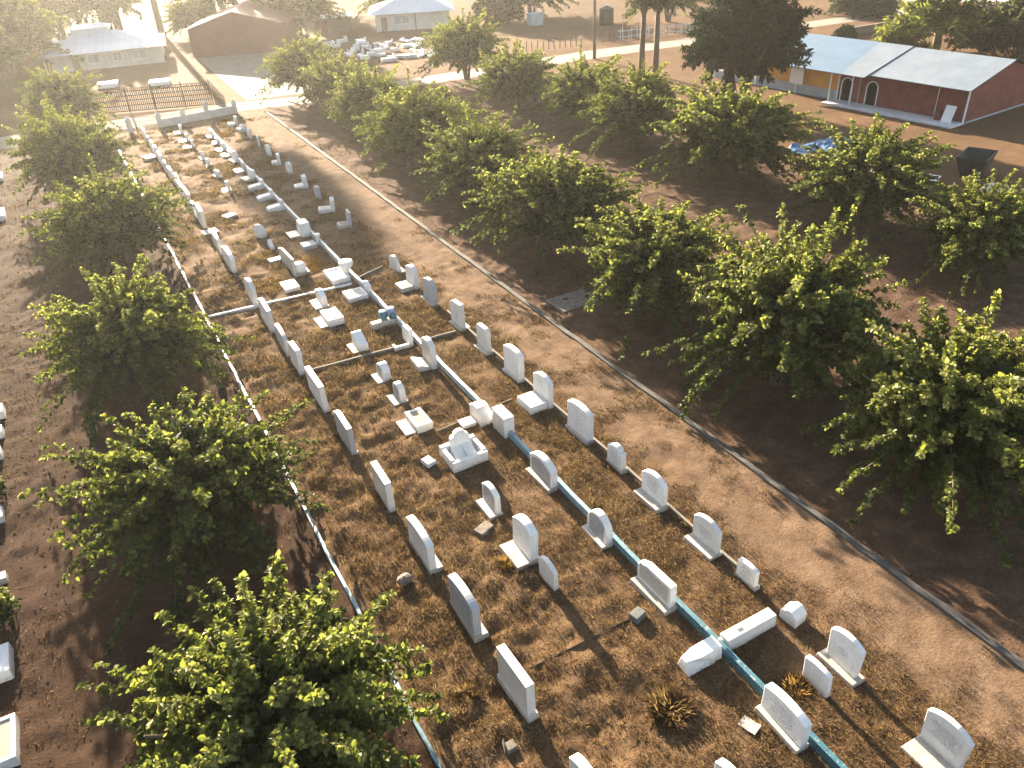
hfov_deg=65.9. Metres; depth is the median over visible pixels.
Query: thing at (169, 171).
headstone
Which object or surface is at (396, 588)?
grass tuft
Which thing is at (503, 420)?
block tomb
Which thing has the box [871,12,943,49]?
leafy tree
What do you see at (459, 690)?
grass tuft
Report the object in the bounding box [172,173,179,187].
headstone
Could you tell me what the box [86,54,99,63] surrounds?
window
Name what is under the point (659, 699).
grass tuft
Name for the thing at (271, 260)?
stone slab
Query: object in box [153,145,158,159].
headstone
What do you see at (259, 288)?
grass tuft
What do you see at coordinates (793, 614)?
cube marker
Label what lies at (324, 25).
door
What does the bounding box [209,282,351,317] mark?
kerb
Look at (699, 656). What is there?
crossing block
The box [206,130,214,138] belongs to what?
headstone
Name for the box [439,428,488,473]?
armchair grave
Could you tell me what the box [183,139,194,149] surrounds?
headstone
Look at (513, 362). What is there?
headstone
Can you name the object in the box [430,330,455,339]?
kerb
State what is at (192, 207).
headstone
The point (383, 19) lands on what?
door
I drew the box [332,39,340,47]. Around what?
grave
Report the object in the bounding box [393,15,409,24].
window
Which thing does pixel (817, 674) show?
headstone
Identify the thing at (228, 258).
headstone
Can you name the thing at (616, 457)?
headstone
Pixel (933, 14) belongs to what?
leafy tree
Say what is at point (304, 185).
headstone
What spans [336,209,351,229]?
headstone
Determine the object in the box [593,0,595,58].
utility pole
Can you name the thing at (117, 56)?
window
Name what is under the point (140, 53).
window
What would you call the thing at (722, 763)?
headstone
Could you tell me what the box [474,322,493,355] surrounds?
headstone
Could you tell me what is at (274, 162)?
headstone
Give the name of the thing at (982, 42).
leafy tree
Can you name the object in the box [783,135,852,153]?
tarpaulin
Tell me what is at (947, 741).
headstone
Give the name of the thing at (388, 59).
grave
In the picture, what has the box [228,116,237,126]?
headstone
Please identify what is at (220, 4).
hazy tree
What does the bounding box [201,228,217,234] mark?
stone slab
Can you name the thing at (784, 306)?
leafy tree
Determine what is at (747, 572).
headstone
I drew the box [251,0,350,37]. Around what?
hazy tree
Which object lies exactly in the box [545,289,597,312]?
ground slab
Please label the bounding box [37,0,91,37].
hazy tree
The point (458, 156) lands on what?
leafy tree
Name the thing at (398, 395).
headstone
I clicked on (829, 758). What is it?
wall
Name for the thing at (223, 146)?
headstone
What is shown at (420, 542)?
headstone
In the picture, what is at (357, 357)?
kerb
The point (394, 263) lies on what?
headstone
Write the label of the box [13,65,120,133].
leafy tree
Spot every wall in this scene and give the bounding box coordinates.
[154,99,237,127]
[209,128,847,767]
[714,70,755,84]
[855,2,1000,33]
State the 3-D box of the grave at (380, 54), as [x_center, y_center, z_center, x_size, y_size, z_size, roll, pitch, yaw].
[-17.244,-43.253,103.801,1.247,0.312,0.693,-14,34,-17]
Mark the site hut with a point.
(534, 18)
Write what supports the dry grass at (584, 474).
on the ground at (778, 542)
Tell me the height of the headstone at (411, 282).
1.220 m
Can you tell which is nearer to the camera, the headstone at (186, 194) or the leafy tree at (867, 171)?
the leafy tree at (867, 171)
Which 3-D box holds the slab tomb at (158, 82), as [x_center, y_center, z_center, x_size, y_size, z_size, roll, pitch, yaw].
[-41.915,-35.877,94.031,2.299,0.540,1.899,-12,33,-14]
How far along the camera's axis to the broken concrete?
19.50 m
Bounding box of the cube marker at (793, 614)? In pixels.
[779,601,806,627]
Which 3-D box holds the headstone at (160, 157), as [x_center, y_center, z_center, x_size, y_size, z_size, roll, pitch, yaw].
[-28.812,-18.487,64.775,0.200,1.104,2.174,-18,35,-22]
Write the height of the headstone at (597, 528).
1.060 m
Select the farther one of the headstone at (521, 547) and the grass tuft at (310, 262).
the grass tuft at (310, 262)
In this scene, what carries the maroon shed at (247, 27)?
on the ground at (778, 542)
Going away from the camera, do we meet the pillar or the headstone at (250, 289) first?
the headstone at (250, 289)
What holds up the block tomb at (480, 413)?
on the ground at (778, 542)
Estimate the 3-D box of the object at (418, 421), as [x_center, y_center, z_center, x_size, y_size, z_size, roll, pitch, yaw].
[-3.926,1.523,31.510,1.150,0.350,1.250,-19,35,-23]
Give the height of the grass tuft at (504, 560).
0.312 m
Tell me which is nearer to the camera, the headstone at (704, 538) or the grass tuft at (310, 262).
the headstone at (704, 538)
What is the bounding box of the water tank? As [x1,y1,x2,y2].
[599,5,613,24]
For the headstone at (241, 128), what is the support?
on the ground at (778, 542)
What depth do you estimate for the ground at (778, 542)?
29.68 m
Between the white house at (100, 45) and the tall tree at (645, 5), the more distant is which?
the white house at (100, 45)
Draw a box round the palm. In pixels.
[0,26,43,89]
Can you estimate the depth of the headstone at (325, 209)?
53.13 m
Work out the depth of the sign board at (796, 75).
74.62 m
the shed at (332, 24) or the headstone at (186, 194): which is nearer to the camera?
the headstone at (186, 194)
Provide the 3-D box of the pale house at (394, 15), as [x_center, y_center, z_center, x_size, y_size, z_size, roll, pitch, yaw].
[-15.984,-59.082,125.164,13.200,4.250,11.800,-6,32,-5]
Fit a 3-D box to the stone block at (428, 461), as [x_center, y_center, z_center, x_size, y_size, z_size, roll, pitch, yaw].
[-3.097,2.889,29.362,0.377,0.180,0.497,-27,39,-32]
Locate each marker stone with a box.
[254,224,266,237]
[267,239,273,249]
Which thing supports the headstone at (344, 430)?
on the ground at (778, 542)
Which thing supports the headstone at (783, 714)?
on the ground at (778, 542)
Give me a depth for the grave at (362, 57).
101.92 m
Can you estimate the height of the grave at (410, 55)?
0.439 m
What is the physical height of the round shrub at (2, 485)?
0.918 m
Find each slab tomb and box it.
[97,80,119,88]
[149,78,170,85]
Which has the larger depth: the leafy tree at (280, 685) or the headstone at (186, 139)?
the headstone at (186, 139)
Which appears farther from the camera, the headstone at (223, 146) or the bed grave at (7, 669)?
the headstone at (223, 146)
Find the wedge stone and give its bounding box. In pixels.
[347,330,368,353]
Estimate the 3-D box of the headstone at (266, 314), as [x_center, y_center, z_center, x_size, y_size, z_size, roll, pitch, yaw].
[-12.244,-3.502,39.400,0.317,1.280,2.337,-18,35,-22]
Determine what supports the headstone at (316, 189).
on the ground at (778, 542)
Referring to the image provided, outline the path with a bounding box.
[0,9,907,149]
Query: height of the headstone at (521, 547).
1.440 m
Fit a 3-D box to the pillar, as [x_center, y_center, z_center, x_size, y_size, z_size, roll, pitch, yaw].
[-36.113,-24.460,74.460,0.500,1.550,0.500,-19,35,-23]
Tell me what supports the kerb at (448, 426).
on the ground at (778, 542)
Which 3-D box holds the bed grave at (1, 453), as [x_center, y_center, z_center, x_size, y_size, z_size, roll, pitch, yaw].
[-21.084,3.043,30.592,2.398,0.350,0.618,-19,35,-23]
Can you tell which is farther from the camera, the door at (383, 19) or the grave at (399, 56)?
the door at (383, 19)
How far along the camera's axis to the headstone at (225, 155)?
65.97 m
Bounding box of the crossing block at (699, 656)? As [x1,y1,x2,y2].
[677,608,776,676]
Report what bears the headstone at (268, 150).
on the ground at (778, 542)
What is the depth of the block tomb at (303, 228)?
49.58 m
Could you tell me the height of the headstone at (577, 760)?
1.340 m
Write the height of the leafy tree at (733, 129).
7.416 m
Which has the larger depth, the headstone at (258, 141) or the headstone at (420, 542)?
the headstone at (258, 141)
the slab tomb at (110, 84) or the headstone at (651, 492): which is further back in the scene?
the slab tomb at (110, 84)
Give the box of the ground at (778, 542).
[0,0,1023,767]
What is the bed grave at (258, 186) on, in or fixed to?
on the ground at (778, 542)
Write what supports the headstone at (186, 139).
on the ground at (778, 542)
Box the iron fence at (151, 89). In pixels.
[92,79,213,113]
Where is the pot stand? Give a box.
[370,306,396,330]
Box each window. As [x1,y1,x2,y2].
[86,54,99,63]
[112,51,122,60]
[130,49,146,58]
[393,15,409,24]
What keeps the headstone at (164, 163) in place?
on the ground at (778, 542)
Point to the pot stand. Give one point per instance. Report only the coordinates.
(384, 320)
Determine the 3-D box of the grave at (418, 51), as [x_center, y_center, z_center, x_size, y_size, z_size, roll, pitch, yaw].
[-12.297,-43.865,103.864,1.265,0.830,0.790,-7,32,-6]
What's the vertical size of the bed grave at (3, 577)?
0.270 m
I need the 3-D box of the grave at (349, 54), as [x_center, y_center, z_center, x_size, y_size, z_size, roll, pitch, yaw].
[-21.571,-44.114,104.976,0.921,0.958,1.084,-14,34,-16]
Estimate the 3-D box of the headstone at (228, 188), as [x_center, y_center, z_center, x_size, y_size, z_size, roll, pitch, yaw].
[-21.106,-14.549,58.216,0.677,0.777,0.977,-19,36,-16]
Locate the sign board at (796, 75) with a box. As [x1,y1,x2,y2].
[789,67,803,93]
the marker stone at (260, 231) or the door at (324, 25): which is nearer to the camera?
the marker stone at (260, 231)
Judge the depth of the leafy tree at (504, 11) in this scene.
119.81 m
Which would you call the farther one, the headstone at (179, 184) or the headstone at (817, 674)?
the headstone at (179, 184)
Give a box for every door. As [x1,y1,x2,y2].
[70,55,80,70]
[321,20,327,32]
[380,17,387,31]
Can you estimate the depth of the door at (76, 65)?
104.32 m
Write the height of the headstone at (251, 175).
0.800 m
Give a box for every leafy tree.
[1,91,151,206]
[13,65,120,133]
[17,153,195,287]
[17,253,255,453]
[17,386,331,657]
[75,550,451,767]
[253,30,342,104]
[291,47,385,122]
[322,55,421,141]
[351,66,486,177]
[408,102,554,220]
[413,6,510,82]
[450,144,648,281]
[452,37,560,109]
[466,0,526,26]
[533,44,637,135]
[556,195,739,360]
[568,58,688,164]
[636,70,829,199]
[641,202,906,422]
[781,112,957,258]
[800,289,1023,568]
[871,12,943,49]
[880,168,1023,302]
[889,0,1004,49]
[943,7,1021,53]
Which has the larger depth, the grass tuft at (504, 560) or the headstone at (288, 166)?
the headstone at (288, 166)
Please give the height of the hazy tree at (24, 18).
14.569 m
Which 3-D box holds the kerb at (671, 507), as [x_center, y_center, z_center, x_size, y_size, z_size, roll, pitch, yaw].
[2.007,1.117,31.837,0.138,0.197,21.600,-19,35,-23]
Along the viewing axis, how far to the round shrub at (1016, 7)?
85.28 m
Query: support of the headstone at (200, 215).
on the ground at (778, 542)
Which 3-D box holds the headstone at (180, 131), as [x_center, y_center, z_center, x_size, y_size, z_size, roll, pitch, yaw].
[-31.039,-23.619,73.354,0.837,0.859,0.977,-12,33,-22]
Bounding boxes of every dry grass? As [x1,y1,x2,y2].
[120,116,1023,767]
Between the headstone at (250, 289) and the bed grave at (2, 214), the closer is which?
the headstone at (250, 289)
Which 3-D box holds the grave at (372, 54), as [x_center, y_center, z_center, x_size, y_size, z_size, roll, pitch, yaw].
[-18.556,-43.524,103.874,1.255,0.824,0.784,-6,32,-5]
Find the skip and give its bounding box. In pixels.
[956,146,998,179]
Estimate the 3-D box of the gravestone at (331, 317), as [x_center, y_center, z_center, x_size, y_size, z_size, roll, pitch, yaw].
[-9.204,-3.311,39.598,1.220,0.405,1.350,-19,35,-23]
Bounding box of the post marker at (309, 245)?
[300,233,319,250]
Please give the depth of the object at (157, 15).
127.16 m
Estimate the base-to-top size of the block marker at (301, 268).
0.650 m
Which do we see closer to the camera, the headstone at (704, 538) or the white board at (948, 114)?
the headstone at (704, 538)
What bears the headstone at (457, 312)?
on the ground at (778, 542)
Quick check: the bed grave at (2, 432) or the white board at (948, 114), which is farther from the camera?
the white board at (948, 114)
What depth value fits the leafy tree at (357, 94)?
66.15 m
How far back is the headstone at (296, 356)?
35.22 m
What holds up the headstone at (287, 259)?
on the ground at (778, 542)
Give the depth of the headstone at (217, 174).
61.10 m
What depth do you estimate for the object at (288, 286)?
42.85 m
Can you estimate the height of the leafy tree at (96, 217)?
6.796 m
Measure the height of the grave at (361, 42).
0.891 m
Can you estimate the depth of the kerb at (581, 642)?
22.17 m
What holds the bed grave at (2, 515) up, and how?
on the ground at (778, 542)
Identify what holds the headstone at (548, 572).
on the ground at (778, 542)
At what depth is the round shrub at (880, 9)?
109.73 m
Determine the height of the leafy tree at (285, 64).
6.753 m
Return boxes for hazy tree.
[0,0,83,74]
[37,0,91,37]
[73,0,143,29]
[156,0,217,41]
[171,0,238,12]
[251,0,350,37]
[354,0,386,18]
[522,0,579,18]
[622,0,714,25]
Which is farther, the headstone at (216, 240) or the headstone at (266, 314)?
the headstone at (216, 240)
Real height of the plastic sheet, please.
0.267 m
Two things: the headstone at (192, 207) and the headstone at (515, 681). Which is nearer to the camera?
the headstone at (515, 681)
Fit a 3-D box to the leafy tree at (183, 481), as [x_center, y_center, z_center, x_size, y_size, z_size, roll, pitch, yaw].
[-9.647,3.421,24.559,6.606,6.267,9.388,9,34,18]
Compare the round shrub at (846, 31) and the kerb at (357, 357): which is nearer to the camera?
the kerb at (357, 357)
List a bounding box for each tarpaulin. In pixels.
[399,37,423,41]
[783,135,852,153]
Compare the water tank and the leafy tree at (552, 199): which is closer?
the leafy tree at (552, 199)
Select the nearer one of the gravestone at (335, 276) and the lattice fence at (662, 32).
the gravestone at (335, 276)
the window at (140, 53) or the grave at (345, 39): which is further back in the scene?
the grave at (345, 39)
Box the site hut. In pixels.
[525,12,542,25]
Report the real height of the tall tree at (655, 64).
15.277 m
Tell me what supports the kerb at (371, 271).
on the ground at (778, 542)
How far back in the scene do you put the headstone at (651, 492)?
26.68 m
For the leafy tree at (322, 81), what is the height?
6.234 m
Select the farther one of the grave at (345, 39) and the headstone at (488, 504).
the grave at (345, 39)
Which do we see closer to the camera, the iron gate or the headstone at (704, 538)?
the headstone at (704, 538)
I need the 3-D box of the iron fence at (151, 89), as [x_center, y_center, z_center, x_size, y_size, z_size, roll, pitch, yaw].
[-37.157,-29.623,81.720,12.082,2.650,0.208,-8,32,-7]
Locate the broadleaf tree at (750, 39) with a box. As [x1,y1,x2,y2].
[679,0,822,95]
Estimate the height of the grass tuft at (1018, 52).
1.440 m
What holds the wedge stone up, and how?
on the ground at (778, 542)
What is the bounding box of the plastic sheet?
[979,183,1008,191]
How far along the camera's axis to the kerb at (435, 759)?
25.41 m
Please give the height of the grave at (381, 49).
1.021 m
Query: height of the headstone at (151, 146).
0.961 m
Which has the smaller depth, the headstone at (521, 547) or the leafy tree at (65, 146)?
the headstone at (521, 547)
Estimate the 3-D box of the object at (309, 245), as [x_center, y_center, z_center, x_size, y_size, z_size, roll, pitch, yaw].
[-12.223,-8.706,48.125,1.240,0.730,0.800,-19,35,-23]
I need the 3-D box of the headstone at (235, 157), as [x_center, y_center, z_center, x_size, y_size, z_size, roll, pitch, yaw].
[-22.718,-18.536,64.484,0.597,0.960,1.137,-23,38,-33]
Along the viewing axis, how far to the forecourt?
97.32 m
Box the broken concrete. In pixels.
[502,738,517,754]
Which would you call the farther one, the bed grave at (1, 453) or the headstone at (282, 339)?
the headstone at (282, 339)
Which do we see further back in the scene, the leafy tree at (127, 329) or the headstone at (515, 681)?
the leafy tree at (127, 329)
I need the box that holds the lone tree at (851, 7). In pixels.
[822,0,871,18]
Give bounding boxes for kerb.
[118,150,442,767]
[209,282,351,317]
[264,110,1023,671]
[303,347,393,373]
[358,266,381,277]
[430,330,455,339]
[437,416,471,431]
[446,310,736,567]
[526,619,628,669]
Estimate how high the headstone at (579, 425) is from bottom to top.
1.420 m
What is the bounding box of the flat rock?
[474,521,493,537]
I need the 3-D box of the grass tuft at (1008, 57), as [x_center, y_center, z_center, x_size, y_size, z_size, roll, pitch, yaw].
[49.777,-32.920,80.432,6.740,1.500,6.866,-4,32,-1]
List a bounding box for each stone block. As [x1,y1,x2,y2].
[421,455,435,467]
[628,606,645,624]
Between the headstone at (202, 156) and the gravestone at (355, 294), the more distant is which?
the headstone at (202, 156)
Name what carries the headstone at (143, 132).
on the ground at (778, 542)
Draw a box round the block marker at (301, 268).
[291,261,309,276]
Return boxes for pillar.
[124,116,132,132]
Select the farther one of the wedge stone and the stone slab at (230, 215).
the stone slab at (230, 215)
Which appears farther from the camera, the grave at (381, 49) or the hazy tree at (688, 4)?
the hazy tree at (688, 4)
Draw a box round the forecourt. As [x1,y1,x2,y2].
[197,52,303,99]
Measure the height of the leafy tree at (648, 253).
6.352 m
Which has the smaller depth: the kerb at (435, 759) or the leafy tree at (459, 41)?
the kerb at (435, 759)
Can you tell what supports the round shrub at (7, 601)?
on the ground at (778, 542)
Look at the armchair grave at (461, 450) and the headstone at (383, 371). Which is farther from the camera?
the headstone at (383, 371)
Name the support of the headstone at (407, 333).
on the ground at (778, 542)
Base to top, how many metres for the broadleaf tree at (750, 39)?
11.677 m
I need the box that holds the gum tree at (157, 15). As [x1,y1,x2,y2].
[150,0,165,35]
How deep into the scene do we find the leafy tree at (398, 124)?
57.97 m
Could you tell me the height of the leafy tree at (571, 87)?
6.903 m
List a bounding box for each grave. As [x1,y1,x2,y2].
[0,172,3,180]
[0,207,6,220]
[0,403,5,418]
[0,424,4,438]
[0,446,3,459]
[0,506,5,523]
[0,571,8,585]
[0,642,14,683]
[0,713,20,767]
[248,178,264,191]
[256,188,273,201]
[266,198,284,211]
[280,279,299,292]
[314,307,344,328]
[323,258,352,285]
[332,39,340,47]
[339,36,347,42]
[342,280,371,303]
[346,48,353,55]
[358,37,366,44]
[359,52,369,59]
[366,49,375,56]
[372,44,385,53]
[376,53,385,56]
[381,57,395,61]
[390,44,398,51]
[394,54,402,58]
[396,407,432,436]
[401,43,413,47]
[402,53,416,58]
[414,47,422,53]
[417,49,424,56]
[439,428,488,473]
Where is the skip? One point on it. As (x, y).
(969, 159)
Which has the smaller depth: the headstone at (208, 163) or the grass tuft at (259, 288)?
the grass tuft at (259, 288)
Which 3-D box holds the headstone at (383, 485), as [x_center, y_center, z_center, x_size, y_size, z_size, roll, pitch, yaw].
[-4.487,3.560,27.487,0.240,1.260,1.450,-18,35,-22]
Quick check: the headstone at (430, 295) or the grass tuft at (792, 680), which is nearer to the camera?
the grass tuft at (792, 680)
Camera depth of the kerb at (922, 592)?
28.37 m
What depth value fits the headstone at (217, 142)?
69.47 m
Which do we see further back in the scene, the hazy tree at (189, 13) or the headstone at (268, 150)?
the hazy tree at (189, 13)
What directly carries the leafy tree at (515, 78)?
on the ground at (778, 542)
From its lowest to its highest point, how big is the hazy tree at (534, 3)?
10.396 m
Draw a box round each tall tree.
[622,0,666,77]
[648,0,684,77]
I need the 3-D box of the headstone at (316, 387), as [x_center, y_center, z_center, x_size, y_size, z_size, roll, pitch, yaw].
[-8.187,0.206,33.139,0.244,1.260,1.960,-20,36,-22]
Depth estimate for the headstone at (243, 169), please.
61.99 m
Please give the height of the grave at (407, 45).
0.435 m
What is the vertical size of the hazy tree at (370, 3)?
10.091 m
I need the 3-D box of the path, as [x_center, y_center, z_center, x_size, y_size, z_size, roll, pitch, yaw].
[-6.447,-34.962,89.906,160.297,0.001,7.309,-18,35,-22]
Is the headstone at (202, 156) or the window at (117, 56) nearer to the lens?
the headstone at (202, 156)
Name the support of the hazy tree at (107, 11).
on the ground at (778, 542)
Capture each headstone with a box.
[141,127,146,141]
[149,140,154,153]
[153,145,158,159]
[156,151,162,166]
[162,160,167,173]
[166,166,174,182]
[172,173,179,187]
[173,124,182,135]
[176,179,184,199]
[179,132,189,143]
[182,186,190,207]
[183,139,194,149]
[190,201,196,217]
[194,203,206,228]
[198,151,205,160]
[205,158,210,167]
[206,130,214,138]
[210,230,221,254]
[212,135,219,144]
[212,170,221,178]
[214,142,226,152]
[220,149,231,157]
[221,246,236,272]
[222,180,231,191]
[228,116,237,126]
[228,150,238,163]
[233,162,246,173]
[236,124,244,131]
[240,168,255,181]
[243,277,257,304]
[246,128,251,138]
[256,135,260,146]
[258,298,275,332]
[264,144,271,155]
[271,153,280,165]
[274,323,289,356]
[278,247,296,273]
[285,162,292,173]
[288,341,304,375]
[294,174,308,188]
[304,365,329,412]
[309,288,329,309]
[313,185,321,199]
[318,197,334,213]
[333,410,358,455]
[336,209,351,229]
[370,460,395,512]
[371,361,390,384]
[387,381,408,406]
[389,255,405,272]
[392,324,413,351]
[395,264,419,292]
[406,514,443,573]
[410,336,437,371]
[420,277,439,306]
[448,573,488,642]
[449,299,470,332]
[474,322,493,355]
[476,481,502,520]
[496,643,538,723]
[499,514,538,570]
[502,343,524,383]
[517,371,553,414]
[525,451,558,493]
[539,555,558,590]
[564,399,594,445]
[569,753,591,767]
[581,508,613,550]
[606,442,627,474]
[630,559,676,615]
[633,469,668,512]
[684,513,721,560]
[715,758,735,767]
[734,557,759,591]
[754,682,811,754]
[802,654,832,697]
[816,626,865,687]
[900,707,974,767]
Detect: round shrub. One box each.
[0,476,6,499]
[0,586,22,629]
[831,24,857,38]
[857,0,901,18]
[988,0,1023,53]
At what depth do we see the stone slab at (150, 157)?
66.36 m
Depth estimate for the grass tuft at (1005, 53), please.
82.56 m
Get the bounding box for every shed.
[184,0,298,56]
[314,12,353,32]
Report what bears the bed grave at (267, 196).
on the ground at (778, 542)
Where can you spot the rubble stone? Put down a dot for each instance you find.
(403, 579)
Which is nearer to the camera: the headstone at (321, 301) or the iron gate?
the headstone at (321, 301)
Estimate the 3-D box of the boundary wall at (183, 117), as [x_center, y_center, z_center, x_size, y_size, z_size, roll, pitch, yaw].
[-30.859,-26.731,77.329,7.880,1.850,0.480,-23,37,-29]
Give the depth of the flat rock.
26.23 m
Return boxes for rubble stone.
[397,573,411,585]
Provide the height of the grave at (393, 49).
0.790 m
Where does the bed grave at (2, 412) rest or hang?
on the ground at (778, 542)
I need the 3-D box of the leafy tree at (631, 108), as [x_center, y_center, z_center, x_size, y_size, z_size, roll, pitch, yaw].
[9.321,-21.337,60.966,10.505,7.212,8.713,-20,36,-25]
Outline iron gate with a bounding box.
[210,82,225,106]
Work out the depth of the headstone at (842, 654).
20.70 m
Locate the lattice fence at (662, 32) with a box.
[617,21,692,39]
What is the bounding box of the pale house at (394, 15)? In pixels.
[368,0,454,31]
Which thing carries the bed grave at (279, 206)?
on the ground at (778, 542)
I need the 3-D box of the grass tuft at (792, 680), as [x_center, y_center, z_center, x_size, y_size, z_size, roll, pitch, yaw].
[7.429,7.849,20.602,1.020,0.241,0.995,-19,35,-23]
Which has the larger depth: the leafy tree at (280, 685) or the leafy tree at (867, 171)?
the leafy tree at (867, 171)
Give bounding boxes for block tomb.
[286,218,310,238]
[457,400,492,428]
[492,404,514,438]
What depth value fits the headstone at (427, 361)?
35.08 m
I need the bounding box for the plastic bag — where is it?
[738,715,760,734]
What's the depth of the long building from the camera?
67.72 m
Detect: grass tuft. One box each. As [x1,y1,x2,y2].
[243,276,286,295]
[288,258,326,274]
[391,584,409,596]
[448,680,481,703]
[494,552,513,570]
[639,681,699,735]
[777,672,814,700]
[979,47,1023,61]
[986,51,1023,60]
[1007,48,1023,59]
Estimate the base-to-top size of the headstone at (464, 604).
1.420 m
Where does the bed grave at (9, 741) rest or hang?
on the ground at (778, 542)
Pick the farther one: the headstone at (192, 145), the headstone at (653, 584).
the headstone at (192, 145)
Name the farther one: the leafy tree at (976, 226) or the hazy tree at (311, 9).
the hazy tree at (311, 9)
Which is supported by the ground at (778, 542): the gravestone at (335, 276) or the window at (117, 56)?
the gravestone at (335, 276)
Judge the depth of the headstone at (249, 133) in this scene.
70.66 m
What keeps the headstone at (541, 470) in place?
on the ground at (778, 542)
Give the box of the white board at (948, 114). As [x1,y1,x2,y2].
[940,105,956,122]
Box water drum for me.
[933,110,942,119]
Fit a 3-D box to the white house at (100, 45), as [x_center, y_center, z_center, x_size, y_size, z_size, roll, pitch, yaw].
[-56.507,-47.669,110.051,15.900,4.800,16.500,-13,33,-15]
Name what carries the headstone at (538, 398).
on the ground at (778, 542)
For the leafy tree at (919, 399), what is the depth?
24.43 m
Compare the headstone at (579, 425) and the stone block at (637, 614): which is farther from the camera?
the headstone at (579, 425)
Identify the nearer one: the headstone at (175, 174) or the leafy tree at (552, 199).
the leafy tree at (552, 199)
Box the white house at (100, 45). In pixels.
[38,22,165,74]
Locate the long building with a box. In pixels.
[755,33,1023,128]
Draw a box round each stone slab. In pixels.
[141,154,155,161]
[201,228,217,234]
[222,212,237,218]
[268,256,280,263]

